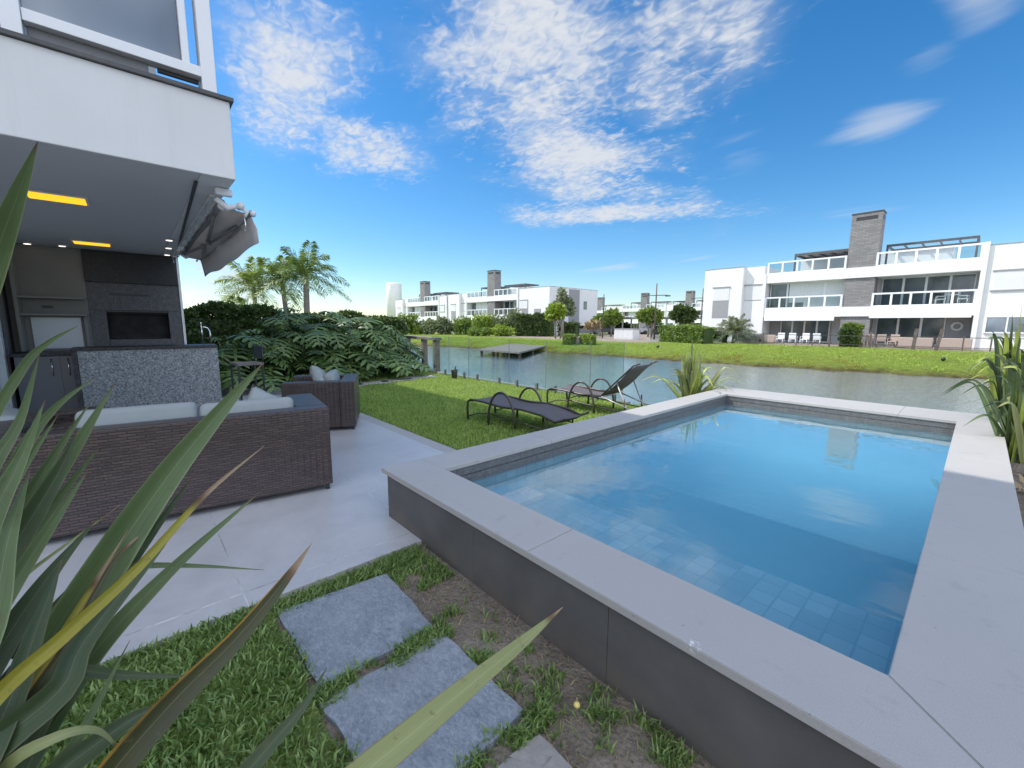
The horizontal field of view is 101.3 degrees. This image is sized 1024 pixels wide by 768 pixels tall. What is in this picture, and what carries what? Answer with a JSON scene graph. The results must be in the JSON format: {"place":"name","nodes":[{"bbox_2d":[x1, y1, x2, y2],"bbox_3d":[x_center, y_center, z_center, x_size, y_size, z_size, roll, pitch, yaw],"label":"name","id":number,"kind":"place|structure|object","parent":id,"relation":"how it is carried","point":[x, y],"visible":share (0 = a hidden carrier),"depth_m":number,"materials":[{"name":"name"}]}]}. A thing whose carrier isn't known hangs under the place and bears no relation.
{"place":"outdoors","nodes":[
{"label":"outdoors","id":0,"kind":"place"},
{"bbox_2d":[1,382,543,675],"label":"patio floor","id":1,"kind":"structure","parent":0,"point":[344,521],"depth_m":2.92,"materials":[{"name":"concrete"}]},
{"bbox_2d":[0,406,96,430],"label":"cushion","id":2,"kind":"object","parent":1,"relation":"on","point":[65,418],"visible":0.1,"depth_m":3.71,"materials":[{"name":"grey fabric"}]},
{"bbox_2d":[81,249,183,345],"bbox_3d":[-6.270,-0.827,7.072,1.115,2.597,0.630,-7,11,-42],"label":"barbecue fireplace","id":3,"kind":"object","parent":1,"relation":"on","point":[133,298],"visible":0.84,"depth_m":6.79,"materials":[{"name":"grey stone"}]},
{"bbox_2d":[70,344,221,415],"bbox_3d":[-5.569,-0.017,6.523,1.660,1.152,0.510,-7,11,-42],"label":"bar counter","id":4,"kind":"object","parent":1,"relation":"on","point":[138,375],"visible":0.65,"depth_m":6.29,"materials":[{"name":"stone"}]},
{"bbox_2d":[0,384,332,537],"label":"wicker sofa","id":5,"kind":"object","parent":1,"relation":"on","point":[137,445],"visible":0.74,"depth_m":3.29,"materials":[{"name":"brown wicker"}]},
{"bbox_2d":[229,345,265,399],"bbox_3d":[-4.536,-0.093,7.215,0.400,1.117,0.406,7,10,39],"label":"bar stool","id":6,"kind":"object","parent":1,"relation":"on","point":[258,351],"visible":0.81,"depth_m":7.19,"materials":[{"name":"black metal"}]},
{"bbox_2d":[281,364,359,428],"bbox_3d":[-2.815,0.143,6.287,0.930,0.928,1.000,-2,8,-16],"label":"wicker armchair","id":7,"kind":"object","parent":1,"relation":"on","point":[335,392],"visible":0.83,"depth_m":5.91,"materials":[{"name":"brown wicker"}]},
{"bbox_2d":[69,380,715,767],"bbox_3d":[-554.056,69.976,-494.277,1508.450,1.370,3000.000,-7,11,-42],"label":"ground","id":8,"kind":"structure","parent":0,"point":[625,737],"depth_m":1.81,"materials":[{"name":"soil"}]},
{"bbox_2d":[0,0,235,412],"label":"apartment house","id":9,"kind":"structure","parent":8,"relation":"on","point":[135,149],"depth_m":3.05,"materials":[{"name":"white paint"}]},
{"bbox_2d":[0,321,14,407],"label":"sliding door","id":10,"kind":"structure","parent":9,"relation":"in","point":[4,372],"depth_m":5.54,"materials":[{"name":"glass"}]},
{"bbox_2d":[27,189,89,205],"bbox_3d":[-4.021,-1.646,3.709,0.400,0.018,0.310,-7,11,-42],"label":"ceiling lamp","id":11,"kind":"object","parent":9,"relation":"attached to","point":[55,197],"visible":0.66,"depth_m":3.68,"materials":[{"name":"yellow plastic"}]},
{"bbox_2d":[70,239,111,246],"bbox_3d":[-5.844,-1.955,5.839,0.400,0.018,0.310,-7,11,-42],"label":"ceiling lamp","id":12,"kind":"object","parent":9,"relation":"attached to","point":[82,242],"visible":1,"depth_m":5.79,"materials":[{"name":"yellow plastic"}]},
{"bbox_2d":[20,7,200,81],"bbox_3d":[-2.649,-2.286,2.874,0.929,0.070,0.100,-7,11,-42],"label":"balcony railing","id":13,"kind":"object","parent":9,"relation":"in","point":[30,18],"depth_m":2.79,"materials":[{"name":"white metal"}]},
{"bbox_2d":[171,194,213,256],"bbox_3d":[-4.104,-1.810,5.284,0.041,0.128,4.550,-7,11,-42],"label":"clear weather blind","id":14,"kind":"object","parent":9,"relation":"attached to","point":[201,210],"visible":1,"depth_m":4.45,"materials":[{"name":"grey plastic"}]},
{"bbox_2d":[178,187,258,276],"bbox_3d":[-3.503,-1.597,4.849,0.323,0.421,3.640,-7,11,-42],"label":"retractable awning","id":15,"kind":"object","parent":9,"relation":"hanging from","point":[224,234],"visible":0.99,"depth_m":4.26,"materials":[{"name":"beige fabric"}]},
{"bbox_2d":[38,600,361,767],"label":"garden turf","id":16,"kind":"structure","parent":8,"relation":"on","point":[322,726],"depth_m":1.63,"materials":[{"name":"green plant"}]},
{"bbox_2d":[0,141,263,767],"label":"flax plant","id":17,"kind":"object","parent":16,"relation":"on","point":[58,648],"visible":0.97,"depth_m":0.62,"materials":[{"name":"green plant"}]},
{"bbox_2d":[97,543,562,767],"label":"flax plant","id":18,"kind":"object","parent":16,"relation":"on","point":[395,747],"visible":1,"depth_m":0.54,"materials":[{"name":"green plant"}]},
{"bbox_2d":[204,335,300,392],"bbox_3d":[-6.418,-0.408,9.594,3.185,1.429,2.732,-2,8,-17],"label":"philodendron","id":19,"kind":"object","parent":8,"relation":"on","point":[234,354],"visible":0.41,"depth_m":9.22,"materials":[{"name":"green plant"}]},
{"bbox_2d":[217,317,348,388],"bbox_3d":[-5.792,-0.802,10.680,3.531,1.748,3.225,-7,11,-42],"label":"philodendron","id":20,"kind":"object","parent":8,"relation":"on","point":[281,345],"visible":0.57,"depth_m":10.02,"materials":[{"name":"green plant"}]},
{"bbox_2d":[183,299,409,377],"bbox_3d":[-6.979,-1.244,12.177,8.257,2.274,1.890,-8,11,-44],"label":"clipped hedge","id":21,"kind":"object","parent":8,"relation":"on","point":[221,324],"visible":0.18,"depth_m":11.01,"materials":[{"name":"green plant"}]},
{"bbox_2d":[279,574,433,687],"bbox_3d":[-0.806,1.224,2.176,0.593,0.020,0.663,-7,11,-42],"label":"stepping stone","id":22,"kind":"object","parent":8,"relation":"on","point":[361,621],"visible":0.79,"depth_m":2.13,"materials":[{"name":"stone"}]},
{"bbox_2d":[274,381,455,452],"bbox_3d":[-3.203,0.433,7.736,0.177,0.046,9.430,-7,11,-42],"label":"patio border","id":23,"kind":"object","parent":8,"relation":"on","point":[423,440],"visible":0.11,"depth_m":5.78,"materials":[{"name":"grey concrete"}]},
{"bbox_2d":[319,635,523,767],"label":"stepping stone","id":24,"kind":"object","parent":8,"relation":"on","point":[378,707],"visible":0.82,"depth_m":1.66,"materials":[{"name":"stone"}]},
{"bbox_2d":[405,335,441,370],"bbox_3d":[-3.626,-0.978,15.036,0.240,1.490,4.640,-5,10,-35],"label":"timber frame","id":25,"kind":"object","parent":8,"relation":"on","point":[436,351],"visible":0.45,"depth_m":13.27,"materials":[{"name":"grey wood"}]},
{"bbox_2d":[285,369,650,449],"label":"lawn turf","id":26,"kind":"structure","parent":8,"relation":"on","point":[448,379],"depth_m":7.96,"materials":[{"name":"green plant"}]},
{"bbox_2d":[210,295,260,315],"bbox_3d":[-11.609,-2.316,17.566,3.171,2.770,2.956,-7,11,-42],"label":"palm tree","id":27,"kind":"object","parent":26,"relation":"on","point":[239,299],"visible":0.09,"depth_m":17.37,"materials":[{"name":"green plant"}]},
{"bbox_2d":[213,256,295,309],"bbox_3d":[-13.561,-4.112,22.123,4.035,5.034,4.558,-7,11,-42],"label":"palm tree","id":28,"kind":"object","parent":26,"relation":"on","point":[241,275],"visible":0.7,"depth_m":21.65,"materials":[{"name":"green plant"}]},
{"bbox_2d":[242,254,325,313],"bbox_3d":[-12.456,-4.308,22.868,3.684,5.231,4.520,1,8,8],"label":"palm tree","id":29,"kind":"object","parent":26,"relation":"on","point":[283,292],"visible":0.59,"depth_m":21.88,"materials":[{"name":"green plant"}]},
{"bbox_2d":[253,240,351,312],"bbox_3d":[-10.756,-4.522,22.243,4.447,5.839,4.293,0,8,-4],"label":"palm tree","id":30,"kind":"object","parent":26,"relation":"on","point":[302,264],"visible":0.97,"depth_m":21.87,"materials":[{"name":"green plant"}]},
{"bbox_2d":[222,307,388,373],"bbox_3d":[-5.393,-1.066,11.451,3.985,1.963,3.530,1,8,8],"label":"philodendron","id":31,"kind":"object","parent":26,"relation":"on","point":[307,326],"visible":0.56,"depth_m":10.61,"materials":[{"name":"green plant"}]},
{"bbox_2d":[264,346,367,382],"bbox_3d":[-4.997,-0.394,10.812,2.421,1.176,2.646,1,8,7],"label":"philodendron","id":32,"kind":"object","parent":26,"relation":"on","point":[341,369],"visible":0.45,"depth_m":10.26,"materials":[{"name":"green plant"}]},
{"bbox_2d":[290,317,410,375],"bbox_3d":[-4.740,-0.970,12.065,3.600,1.889,3.472,-7,11,-42],"label":"philodendron","id":33,"kind":"object","parent":26,"relation":"on","point":[351,342],"visible":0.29,"depth_m":11.14,"materials":[{"name":"green plant"}]},
{"bbox_2d":[334,344,419,381],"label":"philodendron","id":34,"kind":"object","parent":26,"relation":"on","point":[385,360],"visible":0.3,"depth_m":11.34,"materials":[{"name":"green plant"}]},
{"bbox_2d":[327,318,432,376],"bbox_3d":[-4.059,-1.068,12.541,3.439,1.814,3.427,-1,8,-8],"label":"philodendron","id":35,"kind":"object","parent":26,"relation":"on","point":[397,359],"visible":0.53,"depth_m":11.91,"materials":[{"name":"green plant"}]},
{"bbox_2d":[346,328,422,373],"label":"philodendron","id":36,"kind":"object","parent":26,"relation":"on","point":[395,343],"visible":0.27,"depth_m":12.74,"materials":[{"name":"green plant"}]},
{"bbox_2d":[466,387,588,430],"bbox_3d":[0.180,0.357,6.251,1.863,0.539,0.696,7,11,41],"label":"sun lounger","id":37,"kind":"object","parent":26,"relation":"on","point":[552,413],"visible":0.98,"depth_m":6.16,"materials":[{"name":"brown metal"}]},
{"bbox_2d":[546,361,657,413],"bbox_3d":[1.523,0.011,7.387,1.832,0.918,0.696,8,11,42],"label":"sun lounger","id":38,"kind":"object","parent":26,"relation":"on","point":[631,374],"visible":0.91,"depth_m":7.19,"materials":[{"name":"brown metal"}]},
{"bbox_2d":[639,342,741,397],"bbox_3d":[3.227,-0.174,7.705,1.507,1.296,1.802,-7,11,-42],"label":"flax plant","id":39,"kind":"object","parent":26,"relation":"on","point":[690,378],"visible":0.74,"depth_m":7.66,"materials":[{"name":"green plant"}]},
{"bbox_2d":[269,541,701,767],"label":"tuft grass","id":40,"kind":"structure","parent":8,"relation":"on","point":[399,564],"depth_m":1.80,"materials":[{"name":"green plant"}]},
{"bbox_2d":[410,367,629,403],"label":"retaining kerb","id":41,"kind":"structure","parent":8,"relation":"on","point":[540,388],"depth_m":10.57,"materials":[{"name":"grey concrete"}]},
{"bbox_2d":[498,734,572,767],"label":"stepping stone","id":42,"kind":"object","parent":8,"relation":"on","point":[539,751],"visible":0.98,"depth_m":1.48,"materials":[{"name":"concrete"}]},
{"bbox_2d":[381,387,1023,767],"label":"swimming pool","id":43,"kind":"structure","parent":8,"relation":"in","point":[719,635],"depth_m":2.15,"materials":[{"name":"ceramic"}]},
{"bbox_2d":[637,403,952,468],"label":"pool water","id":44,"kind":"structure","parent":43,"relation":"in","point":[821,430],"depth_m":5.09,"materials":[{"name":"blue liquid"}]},
{"bbox_2d":[1010,461,1023,526],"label":"planting bed soil","id":45,"kind":"structure","parent":8,"relation":"on","point":[1018,467],"depth_m":3.64,"materials":[{"name":"brown soil"}]},
{"bbox_2d":[943,354,1023,463],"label":"flax plant","id":46,"kind":"object","parent":45,"relation":"on","point":[1012,431],"visible":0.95,"depth_m":4.20,"materials":[{"name":"green plant"}]},
{"bbox_2d":[964,305,1023,424],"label":"flax plant","id":47,"kind":"object","parent":45,"relation":"on","point":[1008,351],"visible":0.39,"depth_m":4.86,"materials":[{"name":"green plant"}]},
{"bbox_2d":[156,0,1023,316],"label":"sky","id":48,"kind":"structure","parent":0,"point":[618,149],"materials":[{"name":"blue"}]},
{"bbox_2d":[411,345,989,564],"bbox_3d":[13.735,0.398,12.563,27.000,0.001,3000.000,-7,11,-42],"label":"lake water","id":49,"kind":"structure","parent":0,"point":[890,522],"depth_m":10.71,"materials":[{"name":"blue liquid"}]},
{"bbox_2d":[477,344,544,356],"bbox_3d":[0.176,-2.387,32.260,3.676,0.880,10.763,2,8,15],"label":"wooden dock","id":50,"kind":"object","parent":49,"relation":"in","point":[518,349],"visible":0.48,"depth_m":30.36,"materials":[{"name":"grey wood"}]},
{"bbox_2d":[404,332,1023,378],"bbox_3d":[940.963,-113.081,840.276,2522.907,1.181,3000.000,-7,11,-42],"label":"ground","id":51,"kind":"structure","parent":0,"point":[911,370],"depth_m":25.32,"materials":[{"name":"green plant"}]},
{"bbox_2d":[386,283,401,316],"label":"water tower","id":52,"kind":"structure","parent":51,"relation":"on","point":[393,292],"depth_m":107.90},
{"bbox_2d":[397,312,419,333],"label":"bush","id":53,"kind":"object","parent":51,"relation":"on","point":[412,323],"visible":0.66,"depth_m":61.77,"materials":[{"name":"green plant"}]},
{"bbox_2d":[395,281,458,331],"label":"apartment building","id":54,"kind":"structure","parent":51,"relation":"on","point":[426,305],"depth_m":84.69,"materials":[{"name":"paint"}]},
{"bbox_2d":[419,315,454,334],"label":"bush","id":55,"kind":"object","parent":51,"relation":"on","point":[442,325],"visible":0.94,"depth_m":61.64,"materials":[{"name":"green plant"}]},
{"bbox_2d":[451,315,473,334],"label":"bush","id":56,"kind":"object","parent":51,"relation":"on","point":[461,326],"visible":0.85,"depth_m":61.73,"materials":[{"name":"green plant"}]},
{"bbox_2d":[466,324,491,335],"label":"bush","id":57,"kind":"object","parent":51,"relation":"on","point":[478,331],"visible":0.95,"depth_m":53.79,"materials":[{"name":"green plant"}]},
{"bbox_2d":[471,312,495,334],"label":"bush","id":58,"kind":"object","parent":51,"relation":"on","point":[481,321],"visible":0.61,"depth_m":61.39,"materials":[{"name":"green plant"}]},
{"bbox_2d":[490,323,516,335],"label":"bush","id":59,"kind":"object","parent":51,"relation":"on","point":[499,330],"visible":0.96,"depth_m":53.45,"materials":[{"name":"green plant"}]},
{"bbox_2d":[489,308,520,334],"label":"bush","id":60,"kind":"object","parent":51,"relation":"on","point":[509,319],"visible":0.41,"depth_m":61.35,"materials":[{"name":"green plant"}]},
{"bbox_2d":[448,270,597,334],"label":"apartment building","id":61,"kind":"structure","parent":51,"relation":"on","point":[498,299],"depth_m":64.98,"materials":[{"name":"paint"}]},
{"bbox_2d":[514,312,554,336],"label":"tall hedge","id":62,"kind":"object","parent":51,"relation":"on","point":[534,324],"visible":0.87,"depth_m":53.77,"materials":[{"name":"green plant"}]},
{"bbox_2d":[544,302,566,338],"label":"tree","id":63,"kind":"object","parent":51,"relation":"on","point":[554,312],"visible":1,"depth_m":45.58,"materials":[{"name":"green plant"}]},
{"bbox_2d":[552,286,576,333],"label":"tree","id":64,"kind":"object","parent":51,"relation":"on","point":[564,298],"visible":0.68,"depth_m":51.06,"materials":[{"name":"green plant"}]},
{"bbox_2d":[556,321,580,335],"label":"tall hedge","id":65,"kind":"object","parent":51,"relation":"on","point":[571,328],"visible":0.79,"depth_m":55.17,"materials":[{"name":"green plant"}]},
{"bbox_2d":[561,333,577,344],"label":"square bush","id":66,"kind":"object","parent":51,"relation":"on","point":[569,339],"visible":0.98,"depth_m":35.35,"materials":[{"name":"green plant"}]},
{"bbox_2d":[579,333,596,344],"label":"square bush","id":67,"kind":"object","parent":51,"relation":"on","point":[587,339],"visible":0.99,"depth_m":34.93,"materials":[{"name":"green plant"}]},
{"bbox_2d":[583,319,601,333],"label":"tree","id":68,"kind":"object","parent":51,"relation":"on","point":[591,325],"visible":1,"depth_m":46.31,"materials":[{"name":"brown plant"}]},
{"bbox_2d":[592,313,609,336],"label":"tree","id":69,"kind":"object","parent":51,"relation":"on","point":[599,317],"visible":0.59,"depth_m":54.15,"materials":[{"name":"green plant"}]},
{"bbox_2d":[597,297,627,313],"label":"apartment building","id":70,"kind":"structure","parent":51,"relation":"on","point":[600,305],"depth_m":131.72,"materials":[{"name":"paint"}]},
{"bbox_2d":[604,307,624,336],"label":"tree","id":71,"kind":"object","parent":51,"relation":"on","point":[615,316],"visible":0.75,"depth_m":54.43,"materials":[{"name":"green plant"}]},
{"bbox_2d":[614,328,638,338],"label":"utility cabinet","id":72,"kind":"object","parent":51,"relation":"on","point":[625,333],"visible":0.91,"depth_m":44.65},
{"bbox_2d":[606,293,678,328],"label":"apartment building","id":73,"kind":"structure","parent":51,"relation":"on","point":[629,311],"depth_m":114.22,"materials":[{"name":"paint"}]},
{"bbox_2d":[635,306,664,336],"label":"tree","id":74,"kind":"object","parent":51,"relation":"on","point":[646,315],"visible":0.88,"depth_m":52.74,"materials":[{"name":"green plant"}]},
{"bbox_2d":[662,291,703,323],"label":"apartment building","id":75,"kind":"structure","parent":51,"relation":"on","point":[697,306],"depth_m":105.09,"materials":[{"name":"paint"}]},
{"bbox_2d":[667,303,699,324],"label":"tree","id":76,"kind":"object","parent":51,"relation":"on","point":[680,313],"visible":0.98,"depth_m":55.50,"materials":[{"name":"green plant"}]},
{"bbox_2d":[657,323,716,343],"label":"long hedge","id":77,"kind":"object","parent":51,"relation":"on","point":[693,333],"visible":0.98,"depth_m":35.66,"materials":[{"name":"green plant"}]},
{"bbox_2d":[713,313,764,343],"bbox_3d":[19.267,-4.468,36.187,4.603,3.278,4.667,-7,11,-42],"label":"palm tree","id":78,"kind":"object","parent":51,"relation":"on","point":[739,327],"visible":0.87,"depth_m":35.66,"materials":[{"name":"green plant"}]},
{"bbox_2d":[737,334,760,342],"bbox_3d":[20.505,-3.936,36.187,0.820,0.670,1.700,-7,11,-42],"label":"terrace sofa","id":79,"kind":"object","parent":51,"relation":"on","point":[753,339],"visible":0.71,"depth_m":35.78,"materials":[{"name":"beige wicker"}]},
{"bbox_2d":[837,327,857,346],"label":"clipped bush","id":80,"kind":"object","parent":51,"relation":"on","point":[851,332],"visible":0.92,"depth_m":29.69,"materials":[{"name":"green plant"}]},
{"bbox_2d":[841,322,864,346],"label":"clipped bush","id":81,"kind":"object","parent":51,"relation":"on","point":[860,328],"visible":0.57,"depth_m":30.05,"materials":[{"name":"green plant"}]},
{"bbox_2d":[702,209,1023,349],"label":"apartment building","id":82,"kind":"structure","parent":51,"relation":"on","point":[870,285],"depth_m":32.20,"materials":[{"name":"paint"}]},
{"bbox_2d":[712,286,730,317],"bbox_3d":[19.733,-7.718,39.729,0.078,2.900,1.610,-7,11,-42],"label":"window","id":83,"kind":"structure","parent":82,"relation":"in","point":[719,307],"depth_m":39.72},
{"bbox_2d":[744,284,762,300],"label":"window","id":84,"kind":"structure","parent":82,"relation":"in","point":[753,292],"depth_m":38.02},
{"bbox_2d":[769,283,787,307],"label":"window","id":85,"kind":"structure","parent":82,"relation":"in","point":[777,290],"depth_m":37.22,"materials":[{"name":"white glass"}]},
{"bbox_2d":[779,321,792,340],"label":"window","id":86,"kind":"structure","parent":82,"relation":"in","point":[786,326],"depth_m":37.83,"materials":[{"name":"grey glass"}]},
{"bbox_2d":[791,321,804,341],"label":"window","id":87,"kind":"structure","parent":82,"relation":"in","point":[797,326],"depth_m":37.14,"materials":[{"name":"clear glass"}]},
{"bbox_2d":[803,321,816,341],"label":"window","id":88,"kind":"structure","parent":82,"relation":"in","point":[810,327],"depth_m":36.48,"materials":[{"name":"grey glass"}]},
{"bbox_2d":[804,281,825,306],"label":"window","id":89,"kind":"structure","parent":82,"relation":"in","point":[817,287],"depth_m":35.26,"materials":[{"name":"clear glass"}]},
{"bbox_2d":[815,321,830,342],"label":"window","id":90,"kind":"structure","parent":82,"relation":"in","point":[823,327],"depth_m":35.79,"materials":[{"name":"grey glass"}]},
{"bbox_2d":[823,280,844,306],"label":"window","id":91,"kind":"structure","parent":82,"relation":"in","point":[833,287],"depth_m":34.31,"materials":[{"name":"white glass"}]},
{"bbox_2d":[874,318,898,343],"bbox_3d":[29.420,-4.218,32.985,0.090,2.140,1.283,-7,11,-42],"label":"window","id":92,"kind":"structure","parent":82,"relation":"in","point":[888,326],"depth_m":32.94,"materials":[{"name":"grey glass"}]},
{"bbox_2d":[879,277,903,304],"bbox_3d":[29.454,-7.096,32.552,0.090,2.200,1.250,-7,11,-42],"label":"window","id":93,"kind":"structure","parent":82,"relation":"in","point":[888,284],"depth_m":32.51,"materials":[{"name":"clear glass"}]},
{"bbox_2d":[897,318,921,343],"bbox_3d":[30.279,-4.081,32.041,0.090,2.140,1.283,-7,11,-42],"label":"window","id":94,"kind":"structure","parent":82,"relation":"in","point":[906,326],"depth_m":32.01,"materials":[{"name":"grey glass"}]},
{"bbox_2d":[901,276,926,304],"bbox_3d":[30.291,-6.962,31.633,0.090,2.200,1.250,-7,11,-42],"label":"window","id":95,"kind":"structure","parent":82,"relation":"in","point":[911,284],"depth_m":31.58,"materials":[{"name":"grey glass"}]},
{"bbox_2d":[919,318,945,344],"bbox_3d":[31.138,-3.944,31.098,0.090,2.140,1.283,-7,11,-42],"label":"window","id":96,"kind":"structure","parent":82,"relation":"in","point":[930,327],"depth_m":31.07,"materials":[{"name":"grey glass"}]},
{"bbox_2d":[924,275,951,303],"bbox_3d":[31.127,-6.829,30.714,0.090,2.200,1.250,-7,11,-42],"label":"window","id":97,"kind":"structure","parent":82,"relation":"in","point":[937,282],"depth_m":30.67,"materials":[{"name":"grey glass"}]},
{"bbox_2d":[947,273,977,303],"bbox_3d":[31.964,-6.695,29.795,0.090,2.200,1.250,-7,11,-42],"label":"window","id":98,"kind":"structure","parent":82,"relation":"in","point":[958,281],"depth_m":29.73,"materials":[{"name":"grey glass"}]},
{"bbox_2d":[983,315,1023,333],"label":"window","id":99,"kind":"structure","parent":82,"relation":"in","point":[994,323],"depth_m":27.23,"materials":[{"name":"grey glass"}]},
{"bbox_2d":[990,268,1023,291],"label":"window","id":100,"kind":"structure","parent":82,"relation":"in","point":[1004,279],"depth_m":26.87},
{"bbox_2d":[713,329,1023,351],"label":"post fence","id":101,"kind":"object","parent":51,"relation":"on","point":[939,337],"visible":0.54,"depth_m":26.86,"materials":[{"name":"metal"}]},
{"bbox_2d":[898,337,933,347],"bbox_3d":[27.466,-2.824,28.541,0.820,0.670,1.700,-7,11,-42],"label":"terrace sofa","id":102,"kind":"object","parent":51,"relation":"on","point":[907,341],"visible":0.95,"depth_m":28.17,"materials":[{"name":"beige fabric"}]},
{"bbox_2d":[936,338,972,348],"bbox_3d":[28.671,-2.632,27.218,0.820,0.670,1.600,-7,11,-42],"label":"terrace sofa","id":103,"kind":"object","parent":51,"relation":"on","point":[950,342],"visible":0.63,"depth_m":26.88,"materials":[{"name":"beige fabric"}]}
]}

